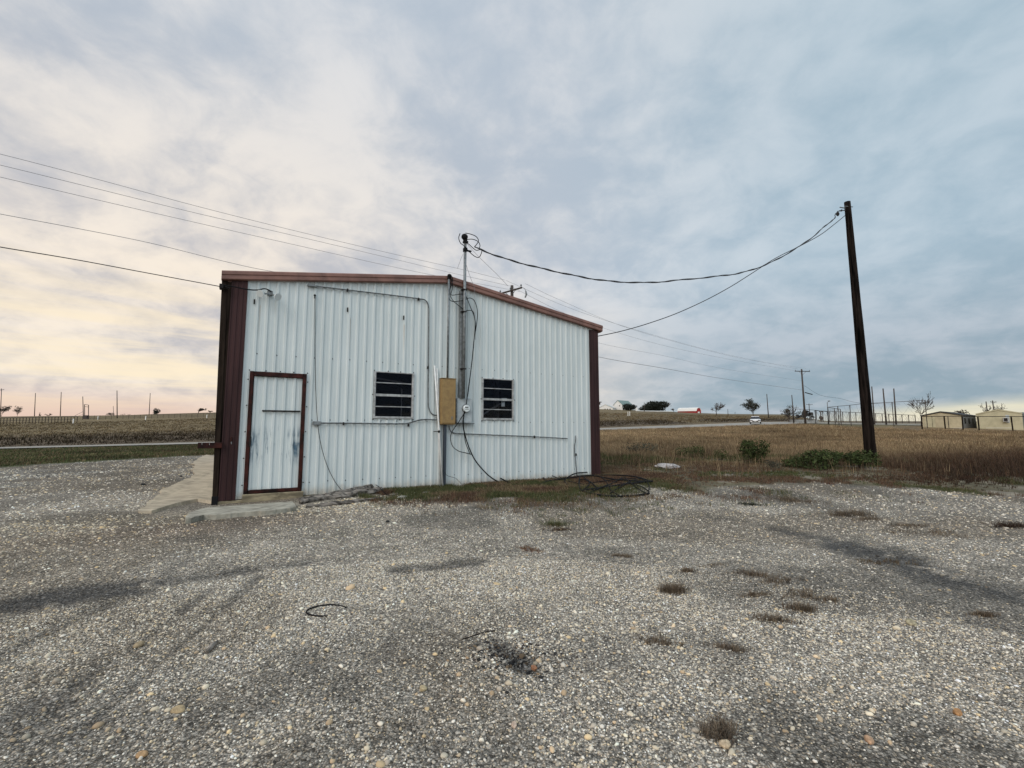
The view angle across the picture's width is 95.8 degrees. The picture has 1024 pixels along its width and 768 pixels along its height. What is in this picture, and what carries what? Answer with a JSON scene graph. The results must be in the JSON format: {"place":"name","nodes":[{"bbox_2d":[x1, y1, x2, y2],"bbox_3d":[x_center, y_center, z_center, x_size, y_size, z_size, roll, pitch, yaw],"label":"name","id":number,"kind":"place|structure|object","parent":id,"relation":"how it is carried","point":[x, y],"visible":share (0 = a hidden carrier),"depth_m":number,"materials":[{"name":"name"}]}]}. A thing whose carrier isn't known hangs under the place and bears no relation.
{"place":"outdoors","nodes":[
{"label":"outdoors","id":0,"kind":"place"},
{"bbox_2d":[0,444,213,466],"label":"verge grass","id":1,"kind":"structure","parent":0,"point":[13,456],"depth_m":24.46,"materials":[{"name":"plant"}]},
{"bbox_2d":[0,422,799,447],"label":"road","id":2,"kind":"structure","parent":0,"point":[710,425],"depth_m":75.21,"materials":[{"name":"asphalt"}]},
{"bbox_2d":[750,416,760,423],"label":"car","id":3,"kind":"object","parent":2,"relation":"on","point":[755,419],"visible":1,"depth_m":86.64,"materials":[{"name":"white paint"}]},
{"bbox_2d":[0,409,1023,767],"bbox_3d":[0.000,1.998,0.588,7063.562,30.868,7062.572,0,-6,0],"label":"ground","id":4,"kind":"structure","parent":0,"point":[930,579],"depth_m":3.27,"materials":[{"name":"gravel"}]},
{"bbox_2d":[0,416,77,423],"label":"pipe fence","id":5,"kind":"object","parent":4,"relation":"on","point":[19,420],"visible":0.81,"depth_m":101.34,"materials":[{"name":"brown"}]},
{"bbox_2d":[135,750,147,758],"bbox_3d":[-1.550,1.552,1.937,0.044,0.027,0.036,0,-6,0],"label":"stone","id":6,"kind":"object","parent":4,"relation":"on","point":[143,753],"visible":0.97,"depth_m":1.93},
{"bbox_2d":[82,413,214,419],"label":"wire fence","id":7,"kind":"object","parent":4,"relation":"on","point":[180,415],"visible":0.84,"depth_m":130.45,"materials":[{"name":"brown"}]},
{"bbox_2d":[138,455,213,513],"bbox_3d":[-9.827,2.833,15.136,1.443,0.290,19.093,3,-7,-31],"label":"concrete apron","id":8,"kind":"object","parent":4,"relation":"on","point":[197,486],"visible":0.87,"depth_m":8.97,"materials":[{"name":"concrete"}]},
{"bbox_2d":[170,705,184,713],"bbox_3d":[-1.617,1.581,2.243,0.063,0.036,0.044,0,-6,0],"label":"stone","id":9,"kind":"object","parent":4,"relation":"on","point":[178,709],"visible":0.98,"depth_m":2.23,"materials":[{"name":"stone"}]},
{"bbox_2d":[211,281,227,504],"bbox_3d":[-5.024,0.115,7.979,0.175,3.885,0.150,3,-7,-29],"label":"timber post","id":10,"kind":"object","parent":4,"relation":"on","point":[214,498],"visible":0.94,"depth_m":7.95,"materials":[{"name":"black wood"}]},
{"bbox_2d":[197,442,221,447],"bbox_3d":[-5.073,1.031,7.769,0.344,0.093,0.060,3,-7,-29],"label":"red bar","id":11,"kind":"object","parent":10,"relation":"attached to","point":[210,445],"visible":1,"depth_m":7.75,"materials":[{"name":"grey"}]},
{"bbox_2d":[185,501,295,523],"bbox_3d":[-3.995,1.988,6.892,1.412,0.306,1.314,3,-7,-30],"label":"concrete step","id":12,"kind":"object","parent":4,"relation":"on","point":[227,512],"visible":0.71,"depth_m":6.65,"materials":[{"name":"concrete"}]},
{"bbox_2d":[306,604,346,616],"bbox_3d":[-1.417,1.704,3.491,0.233,0.014,0.232,-3,-6,26],"label":"hose loop","id":13,"kind":"object","parent":4,"relation":"on","point":[322,605],"visible":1,"depth_m":3.52,"materials":[{"name":"black rubber"}]},
{"bbox_2d":[298,484,383,507],"bbox_3d":[-2.839,1.976,8.230,1.196,0.203,2.046,-5,-7,38],"label":"rotten log","id":14,"kind":"object","parent":4,"relation":"on","point":[370,489],"visible":0.83,"depth_m":8.08,"materials":[{"name":"wood"}]},
{"bbox_2d":[0,412,818,446],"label":"grass","id":15,"kind":"structure","parent":4,"relation":"on","point":[208,434],"depth_m":80.41,"materials":[{"name":"plant"}]},
{"bbox_2d":[218,270,602,504],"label":"metal building","id":16,"kind":"structure","parent":4,"relation":"on","point":[535,370],"depth_m":9.45,"materials":[{"name":"white metal"}]},
{"bbox_2d":[0,247,218,286],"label":"power line","id":17,"kind":"object","parent":16,"relation":"attached to","point":[106,265],"visible":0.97,"depth_m":8.03,"materials":[{"name":"grey metal"}]},
{"bbox_2d":[219,283,229,289],"bbox_3d":[-5.013,-1.688,8.069,0.154,0.080,0.140,3,-7,-29],"label":"wall bracket","id":18,"kind":"object","parent":16,"relation":"attached to","point":[221,287],"depth_m":8.02,"materials":[{"name":"black"}]},
{"bbox_2d":[223,285,271,291],"bbox_3d":[-4.698,-1.710,8.229,0.755,0.083,0.038,4,-7,-33],"label":"cable","id":19,"kind":"object","parent":18,"relation":"attached to","point":[248,289],"visible":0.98,"depth_m":8.24,"materials":[{"name":"black rubber"}]},
{"bbox_2d":[257,290,281,299],"bbox_3d":[-4.362,-1.614,8.315,0.305,0.204,0.295,-2,-6,22],"label":"floodlight","id":20,"kind":"object","parent":16,"relation":"attached to","point":[261,293],"visible":1,"depth_m":8.32,"materials":[{"name":"metal"}]},
{"bbox_2d":[248,376,302,489],"bbox_3d":[-4.254,0.871,8.322,0.814,1.997,0.082,3,-7,-29],"label":"door","id":21,"kind":"structure","parent":16,"relation":"in","point":[274,440],"depth_m":8.35,"materials":[{"name":"metal"}]},
{"bbox_2d":[315,358,340,488],"bbox_3d":[-3.461,0.213,8.813,0.700,3.696,0.011,3,-7,-29],"label":"cable","id":22,"kind":"object","parent":16,"relation":"attached to","point":[317,419],"visible":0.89,"depth_m":8.69,"materials":[{"name":"black rubber"}]},
{"bbox_2d":[307,284,436,415],"bbox_3d":[-2.724,-0.628,9.319,2.668,2.514,0.059,3,-7,-29],"label":"conduit","id":23,"kind":"object","parent":16,"relation":"attached to","point":[316,286],"visible":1,"depth_m":9.74,"materials":[{"name":"black"}]},
{"bbox_2d":[312,419,436,426],"bbox_3d":[-2.641,0.764,9.223,2.474,0.163,0.062,3,-7,-29],"label":"conduit","id":24,"kind":"object","parent":16,"relation":"attached to","point":[320,423],"visible":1,"depth_m":8.96,"materials":[{"name":"black"}]},
{"bbox_2d":[372,370,414,419],"bbox_3d":[-2.417,0.234,9.454,0.877,1.002,0.070,3,-7,-29],"label":"window","id":25,"kind":"structure","parent":16,"relation":"in","point":[374,394],"depth_m":9.42,"materials":[{"name":"glass"}]},
{"bbox_2d":[443,425,446,484],"bbox_3d":[-1.423,1.543,9.809,0.070,1.356,0.080,3,-7,-29],"label":"cable channel","id":26,"kind":"object","parent":16,"relation":"attached to","point":[444,451],"visible":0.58,"depth_m":9.78,"materials":[{"name":"grey"}]},
{"bbox_2d":[439,378,455,424],"bbox_3d":[-1.380,0.372,9.914,0.348,0.988,0.166,3,-7,-29],"label":"breaker box","id":27,"kind":"object","parent":16,"relation":"attached to","point":[447,400],"visible":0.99,"depth_m":9.85,"materials":[{"name":"beige metal"}]},
{"bbox_2d":[439,378,455,422],"bbox_3d":[-1.381,0.357,9.917,0.348,0.958,0.162,3,-7,-29],"label":"cabinet door","id":28,"kind":"structure","parent":27,"relation":"in","point":[448,384],"depth_m":9.85,"materials":[{"name":"beige metal"}]},
{"bbox_2d":[446,274,451,377],"bbox_3d":[-1.371,-1.274,10.031,0.101,2.294,0.096,3,-7,-29],"label":"conduit pipe","id":29,"kind":"object","parent":16,"relation":"attached to","point":[449,276],"visible":1,"depth_m":10.02,"materials":[{"name":"metal"}]},
{"bbox_2d":[455,398,473,423],"bbox_3d":[-1.029,0.589,10.102,0.447,0.553,0.141,3,-7,-29],"label":"electric meter","id":30,"kind":"object","parent":16,"relation":"attached to","point":[461,406],"visible":0.89,"depth_m":10.07,"materials":[{"name":"grey metal"}]},
{"bbox_2d":[458,234,471,398],"bbox_3d":[-1.039,-1.526,10.259,0.245,3.704,0.215,3,-7,-29],"label":"service mast","id":31,"kind":"object","parent":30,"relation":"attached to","point":[462,347],"visible":0.99,"depth_m":10.19,"materials":[{"name":"metal"}]},
{"bbox_2d":[450,281,474,454],"bbox_3d":[-1.103,-0.407,10.096,0.662,3.883,0.038,3,-7,-29],"label":"cable","id":32,"kind":"object","parent":31,"relation":"attached to","point":[470,376],"visible":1,"depth_m":10.12,"materials":[{"name":"black rubber"}]},
{"bbox_2d":[451,279,475,453],"bbox_3d":[-1.093,-0.423,10.103,0.659,3.882,0.038,3,-7,-29],"label":"cable","id":33,"kind":"object","parent":31,"relation":"attached to","point":[472,356],"visible":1,"depth_m":10.16,"materials":[{"name":"black rubber"}]},
{"bbox_2d":[450,277,477,414],"bbox_3d":[-1.073,-0.854,10.158,0.711,3.067,0.038,3,-7,-29],"label":"cable","id":34,"kind":"object","parent":31,"relation":"attached to","point":[475,332],"visible":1,"depth_m":10.25,"materials":[{"name":"black rubber"}]},
{"bbox_2d":[475,209,844,282],"bbox_3d":[5.089,-4.247,12.894,12.750,3.563,0.056,2,-6,-21],"label":"service drop","id":35,"kind":"object","parent":31,"relation":"attached to","point":[654,282],"visible":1,"depth_m":12.18,"materials":[{"name":"grey metal"}]},
{"bbox_2d":[462,415,498,481],"bbox_3d":[-0.446,1.483,10.215,1.339,1.580,0.320,1,-6,-11],"label":"cable","id":36,"kind":"object","parent":16,"relation":"attached to","point":[471,452],"visible":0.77,"depth_m":10.03,"materials":[{"name":"black rubber"}]},
{"bbox_2d":[481,377,514,420],"bbox_3d":[-0.330,0.357,10.622,0.889,0.998,0.070,3,-7,-29],"label":"window","id":37,"kind":"structure","parent":16,"relation":"in","point":[512,400],"depth_m":10.61,"materials":[{"name":"glass"}]},
{"bbox_2d":[449,426,567,438],"bbox_3d":[0.004,1.130,10.696,3.142,0.306,0.041,3,-7,-29],"label":"conduit","id":38,"kind":"object","parent":16,"relation":"attached to","point":[506,435],"visible":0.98,"depth_m":10.59,"materials":[{"name":"black"}]},
{"bbox_2d":[434,365,442,485],"bbox_3d":[-1.550,0.890,9.764,0.253,2.588,0.040,0,-6,1],"label":"plastic pipe","id":39,"kind":"object","parent":4,"relation":"on","point":[438,425],"visible":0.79,"depth_m":9.76,"materials":[{"name":"white plastic"}]},
{"bbox_2d":[443,495,551,507],"bbox_3d":[-0.132,1.925,7.502,1.904,0.151,0.868,3,-7,-28],"label":"grass tuft","id":40,"kind":"object","parent":4,"relation":"on","point":[505,503],"visible":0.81,"depth_m":7.62,"materials":[{"name":"plant"}]},
{"bbox_2d":[424,628,585,693],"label":"charred gravel","id":41,"kind":"structure","parent":4,"relation":"on","point":[521,656],"depth_m":2.77,"materials":[{"name":"gravel"}]},
{"bbox_2d":[499,284,526,297],"bbox_3d":[0.092,-1.270,34.401,2.300,12.378,0.750,-5,-8,43],"label":"utility pole","id":42,"kind":"object","parent":4,"relation":"on","point":[511,290],"visible":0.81,"depth_m":34.73,"materials":[{"name":"brown"}]},
{"bbox_2d":[1,214,273,271],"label":"power line","id":43,"kind":"object","parent":42,"relation":"attached to","point":[129,238],"visible":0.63,"depth_m":19.56,"materials":[{"name":"black metal"}]},
{"bbox_2d":[1,154,502,279],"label":"power line","id":44,"kind":"object","parent":42,"relation":"attached to","point":[217,211],"visible":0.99,"depth_m":21.71,"materials":[{"name":"silver metal"}]},
{"bbox_2d":[1,165,503,284],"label":"power line","id":45,"kind":"object","parent":42,"relation":"attached to","point":[227,220],"visible":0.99,"depth_m":22.02,"materials":[{"name":"silver metal"}]},
{"bbox_2d":[1,177,519,291],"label":"power line","id":46,"kind":"object","parent":42,"relation":"attached to","point":[218,227],"visible":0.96,"depth_m":21.59,"materials":[{"name":"silver metal"}]},
{"bbox_2d":[515,545,543,553],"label":"grass tuft","id":47,"kind":"object","parent":4,"relation":"on","point":[531,549],"visible":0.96,"depth_m":5.18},
{"bbox_2d":[537,518,567,526],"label":"grass tuft","id":48,"kind":"object","parent":4,"relation":"on","point":[555,523],"visible":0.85,"depth_m":6.26,"materials":[{"name":"plant"}]},
{"bbox_2d":[372,471,748,535],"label":"ground weeds","id":49,"kind":"object","parent":4,"relation":"on","point":[514,488],"visible":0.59,"depth_m":8.78,"materials":[{"name":"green plant"}]},
{"bbox_2d":[550,494,618,504],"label":"grass tuft","id":50,"kind":"object","parent":4,"relation":"on","point":[587,498],"visible":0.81,"depth_m":8.04,"materials":[{"name":"plant"}]},
{"bbox_2d":[540,472,652,496],"bbox_3d":[1.862,2.136,10.038,2.553,0.175,3.378,0,-6,0],"label":"scrap metal","id":51,"kind":"object","parent":4,"relation":"on","point":[610,485],"visible":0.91,"depth_m":10.03,"materials":[{"name":"black metal"}]},
{"bbox_2d":[603,552,632,557],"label":"grass tuft","id":52,"kind":"object","parent":4,"relation":"on","point":[622,555],"visible":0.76,"depth_m":4.96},
{"bbox_2d":[613,400,631,409],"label":"farmhouse","id":53,"kind":"object","parent":4,"relation":"on","point":[618,404],"visible":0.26,"depth_m":286.47,"materials":[{"name":"white paint"}]},
{"bbox_2d":[622,403,636,410],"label":"evergreen tree","id":54,"kind":"object","parent":4,"relation":"on","point":[628,406],"visible":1,"depth_m":271.53,"materials":[{"name":"green plant"}]},
{"bbox_2d":[623,442,662,451],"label":"shrub","id":55,"kind":"object","parent":4,"relation":"on","point":[635,446],"visible":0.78,"depth_m":22.72,"materials":[{"name":"green plant"}]},
{"bbox_2d":[640,401,668,410],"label":"evergreen tree","id":56,"kind":"object","parent":4,"relation":"on","point":[657,406],"visible":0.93,"depth_m":283.06,"materials":[{"name":"green plant"}]},
{"bbox_2d":[631,632,692,646],"bbox_3d":[0.974,1.657,3.001,0.432,0.056,0.205,0,-6,5],"label":"grass tuft","id":57,"kind":"object","parent":4,"relation":"on","point":[656,638],"visible":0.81,"depth_m":2.97,"materials":[{"name":"plant"}]},
{"bbox_2d":[654,463,679,468],"bbox_3d":[4.818,2.545,14.305,0.763,0.184,0.639,0,-6,0],"label":"sack","id":58,"kind":"object","parent":4,"relation":"on","point":[661,465],"visible":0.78,"depth_m":14.14,"materials":[{"name":"plastic"}]},
{"bbox_2d":[649,580,695,595],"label":"grass tuft","id":59,"kind":"object","parent":4,"relation":"on","point":[667,588],"visible":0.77,"depth_m":3.89,"materials":[{"name":"plant"}]},
{"bbox_2d":[677,407,700,412],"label":"red barn","id":60,"kind":"structure","parent":4,"relation":"on","point":[692,410],"depth_m":299.02,"materials":[{"name":"red"}]},
{"bbox_2d":[355,457,1023,515],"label":"ground weeds","id":61,"kind":"object","parent":4,"relation":"on","point":[431,488],"visible":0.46,"depth_m":10.24,"materials":[{"name":"brown plant"}]},
{"bbox_2d":[675,445,705,456],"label":"shrub","id":62,"kind":"object","parent":4,"relation":"on","point":[694,450],"visible":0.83,"depth_m":19.36,"materials":[{"name":"green plant"}]},
{"bbox_2d":[688,707,749,745],"bbox_3d":[0.949,1.557,2.086,0.279,0.073,0.283,3,-7,-29],"label":"grass tuft","id":63,"kind":"object","parent":4,"relation":"on","point":[724,730],"visible":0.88,"depth_m":2.09,"materials":[{"name":"plant"}]},
{"bbox_2d":[718,739,730,748],"bbox_3d":[0.920,1.557,1.998,0.053,0.029,0.038,0,-6,0],"label":"stone","id":64,"kind":"object","parent":4,"relation":"on","point":[725,743],"visible":1,"depth_m":1.99,"materials":[{"name":"stone"}]},
{"bbox_2d":[713,449,735,459],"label":"shrub","id":65,"kind":"object","parent":4,"relation":"on","point":[717,457],"visible":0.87,"depth_m":17.89,"materials":[{"name":"green plant"}]},
{"bbox_2d":[703,640,755,652],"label":"grass tuft","id":66,"kind":"object","parent":4,"relation":"on","point":[733,647],"visible":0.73,"depth_m":2.89,"materials":[{"name":"plant"}]},
{"bbox_2d":[739,398,760,415],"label":"mesquite tree","id":67,"kind":"object","parent":4,"relation":"on","point":[752,407],"visible":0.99,"depth_m":150.02,"materials":[{"name":"green plant"}]},
{"bbox_2d":[724,568,781,578],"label":"grass tuft","id":68,"kind":"object","parent":4,"relation":"on","point":[757,574],"visible":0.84,"depth_m":4.33,"materials":[{"name":"plant"}]},
{"bbox_2d":[737,437,770,462],"bbox_3d":[8.532,2.366,16.319,1.093,1.047,0.999,0,-6,0],"label":"shrub","id":69,"kind":"object","parent":4,"relation":"on","point":[749,445],"visible":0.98,"depth_m":16.16,"materials":[{"name":"green plant"}]},
{"bbox_2d":[738,587,772,597],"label":"grass tuft","id":70,"kind":"object","parent":4,"relation":"on","point":[753,594],"visible":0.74,"depth_m":3.80,"materials":[{"name":"plant"}]},
{"bbox_2d":[748,608,801,624],"bbox_3d":[1.872,1.674,3.303,0.397,0.078,0.269,0,-6,0],"label":"grass tuft","id":71,"kind":"object","parent":4,"relation":"on","point":[779,618],"visible":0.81,"depth_m":3.31,"materials":[{"name":"plant"}]},
{"bbox_2d":[749,575,804,587],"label":"grass tuft","id":72,"kind":"object","parent":4,"relation":"on","point":[779,581],"visible":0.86,"depth_m":4.15,"materials":[{"name":"plant"}]},
{"bbox_2d":[780,405,801,421],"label":"bare tree","id":73,"kind":"object","parent":4,"relation":"on","point":[788,413],"visible":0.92,"depth_m":99.70,"materials":[{"name":"brown plant"}]},
{"bbox_2d":[777,587,816,601],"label":"grass tuft","id":74,"kind":"object","parent":4,"relation":"on","point":[802,593],"visible":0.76,"depth_m":3.82,"materials":[{"name":"plant"}]},
{"bbox_2d":[764,494,831,505],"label":"grass tuft","id":75,"kind":"object","parent":4,"relation":"on","point":[788,499],"visible":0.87,"depth_m":8.41,"materials":[{"name":"plant"}]},
{"bbox_2d":[795,369,809,423],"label":"utility pole","id":76,"kind":"object","parent":4,"relation":"on","point":[804,409],"visible":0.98,"depth_m":85.13,"materials":[{"name":"brown"}]},
{"bbox_2d":[600,357,798,389],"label":"power line","id":77,"kind":"object","parent":76,"relation":"attached to","point":[687,372],"visible":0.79,"depth_m":53.84,"materials":[{"name":"black metal"}]},
{"bbox_2d":[780,596,825,613],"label":"grass tuft","id":78,"kind":"object","parent":4,"relation":"on","point":[800,606],"visible":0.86,"depth_m":3.51,"materials":[{"name":"plant"}]},
{"bbox_2d":[792,409,827,423],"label":"chain link fence","id":79,"kind":"object","parent":4,"relation":"on","point":[812,416],"visible":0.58,"depth_m":91.72,"materials":[{"name":"grey metal"}]},
{"bbox_2d":[600,423,1023,491],"bbox_3d":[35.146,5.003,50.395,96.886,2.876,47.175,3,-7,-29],"label":"field grass","id":80,"kind":"structure","parent":4,"relation":"on","point":[997,459],"depth_m":23.62,"materials":[{"name":"plant"}]},
{"bbox_2d":[779,448,844,469],"bbox_3d":[9.285,2.298,13.957,2.179,0.708,1.913,0,-6,0],"label":"shrub","id":81,"kind":"object","parent":4,"relation":"on","point":[822,454],"visible":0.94,"depth_m":13.79,"materials":[{"name":"green plant"}]},
{"bbox_2d":[800,592,849,606],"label":"grass tuft","id":82,"kind":"object","parent":4,"relation":"on","point":[823,597],"visible":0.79,"depth_m":3.72,"materials":[{"name":"plant"}]},
{"bbox_2d":[828,407,841,425],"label":"chain link gate","id":83,"kind":"structure","parent":4,"relation":"on","point":[834,413],"depth_m":83.53,"materials":[{"name":"grey"}]},
{"bbox_2d":[814,506,880,517],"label":"grass tuft","id":84,"kind":"object","parent":4,"relation":"on","point":[852,513],"visible":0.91,"depth_m":7.29,"materials":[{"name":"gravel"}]},
{"bbox_2d":[836,201,876,463],"bbox_3d":[11.318,-1.591,15.156,0.778,9.241,0.337,2,-6,-23],"label":"utility pole","id":85,"kind":"object","parent":4,"relation":"on","point":[869,440],"visible":0.84,"depth_m":15.13,"materials":[{"name":"wood"}]},
{"bbox_2d":[599,216,843,335],"bbox_3d":[6.702,-3.457,14.001,9.153,4.613,0.042,2,-6,-15],"label":"power wire","id":86,"kind":"object","parent":85,"relation":"attached to","point":[721,291],"visible":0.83,"depth_m":13.71,"materials":[{"name":"grey"}]},
{"bbox_2d":[838,449,881,467],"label":"shrub","id":87,"kind":"object","parent":4,"relation":"on","point":[855,457],"visible":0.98,"depth_m":13.77,"materials":[{"name":"green plant"}]},
{"bbox_2d":[816,411,915,423],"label":"chain link fence","id":88,"kind":"object","parent":4,"relation":"on","point":[860,416],"visible":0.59,"depth_m":124.70,"materials":[{"name":"grey"}]},
{"bbox_2d":[864,735,873,744],"bbox_3d":[1.569,1.563,2.030,0.041,0.032,0.051,0,-6,0],"label":"stone","id":89,"kind":"object","parent":4,"relation":"on","point":[868,739],"visible":0.98,"depth_m":2.02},
{"bbox_2d":[851,516,887,521],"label":"grass tuft","id":90,"kind":"object","parent":4,"relation":"on","point":[865,518],"visible":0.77,"depth_m":6.94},
{"bbox_2d":[831,556,917,568],"bbox_3d":[3.780,1.835,4.740,0.997,0.055,0.370,1,-6,-7],"label":"grass tuft","id":91,"kind":"object","parent":4,"relation":"on","point":[896,561],"visible":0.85,"depth_m":4.79,"materials":[{"name":"plant"}]},
{"bbox_2d":[827,400,927,427],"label":"tall chain link fence","id":92,"kind":"object","parent":4,"relation":"on","point":[885,414],"visible":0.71,"depth_m":79.92,"materials":[{"name":"grey"}]},
{"bbox_2d":[905,618,916,625],"bbox_3d":[2.790,1.670,3.232,0.062,0.051,0.072,-4,-7,37],"label":"stone","id":93,"kind":"object","parent":4,"relation":"on","point":[909,621],"visible":0.98,"depth_m":3.22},
{"bbox_2d":[889,521,936,528],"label":"grass tuft","id":94,"kind":"object","parent":4,"relation":"on","point":[913,524],"visible":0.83,"depth_m":6.53,"materials":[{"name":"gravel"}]},
{"bbox_2d":[908,392,934,413],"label":"bare tree","id":95,"kind":"object","parent":4,"relation":"on","point":[923,402],"visible":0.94,"depth_m":82.87,"materials":[{"name":"brown plant"}]},
{"bbox_2d":[874,526,981,538],"bbox_3d":[5.455,1.952,6.124,1.217,0.080,0.727,0,-6,0],"label":"grass tuft","id":96,"kind":"object","parent":4,"relation":"on","point":[940,533],"visible":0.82,"depth_m":6.08,"materials":[{"name":"plant"}]},
{"bbox_2d":[920,411,976,427],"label":"portable building","id":97,"kind":"structure","parent":4,"relation":"on","point":[955,422],"depth_m":77.73,"materials":[{"name":"grey"}]},
{"bbox_2d":[924,417,935,426],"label":"door","id":98,"kind":"structure","parent":97,"relation":"in","point":[929,419],"depth_m":78.88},
{"bbox_2d":[921,416,1023,430],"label":"pasture fence","id":99,"kind":"object","parent":4,"relation":"on","point":[969,416],"visible":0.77,"depth_m":65.82,"materials":[{"name":"metal"}]},
{"bbox_2d":[966,609,1000,618],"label":"grass tuft","id":100,"kind":"object","parent":4,"relation":"on","point":[983,614],"visible":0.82,"depth_m":3.42,"materials":[{"name":"plant"}]},
{"bbox_2d":[975,409,1023,429],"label":"portable building","id":101,"kind":"structure","parent":4,"relation":"on","point":[1004,423],"depth_m":73.72,"materials":[{"name":"metal"}]},
{"bbox_2d":[981,520,1023,528],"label":"grass tuft","id":102,"kind":"object","parent":4,"relation":"on","point":[1012,525],"visible":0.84,"depth_m":6.48,"materials":[{"name":"plant"}]},
{"bbox_2d":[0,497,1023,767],"bbox_3d":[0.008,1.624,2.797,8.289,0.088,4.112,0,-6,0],"label":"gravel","id":103,"kind":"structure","parent":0,"point":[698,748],"depth_m":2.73,"materials":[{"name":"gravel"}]},
{"bbox_2d":[0,455,1023,670],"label":"gravel","id":104,"kind":"structure","parent":0,"point":[238,545],"depth_m":5.30,"materials":[{"name":"gravel"}]},
{"bbox_2d":[0,0,1023,420],"label":"sky","id":105,"kind":"structure","parent":0,"point":[616,140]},
{"bbox_2d":[811,422,920,424],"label":"caliche yard","id":106,"kind":"structure","parent":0,"point":[874,424],"depth_m":100.09,"materials":[{"name":"gravel"}]},
{"bbox_2d":[789,410,818,422],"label":"junk pile","id":107,"kind":"object","parent":106,"relation":"on","point":[810,414],"visible":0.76,"depth_m":98.02,"materials":[{"name":"metal"}]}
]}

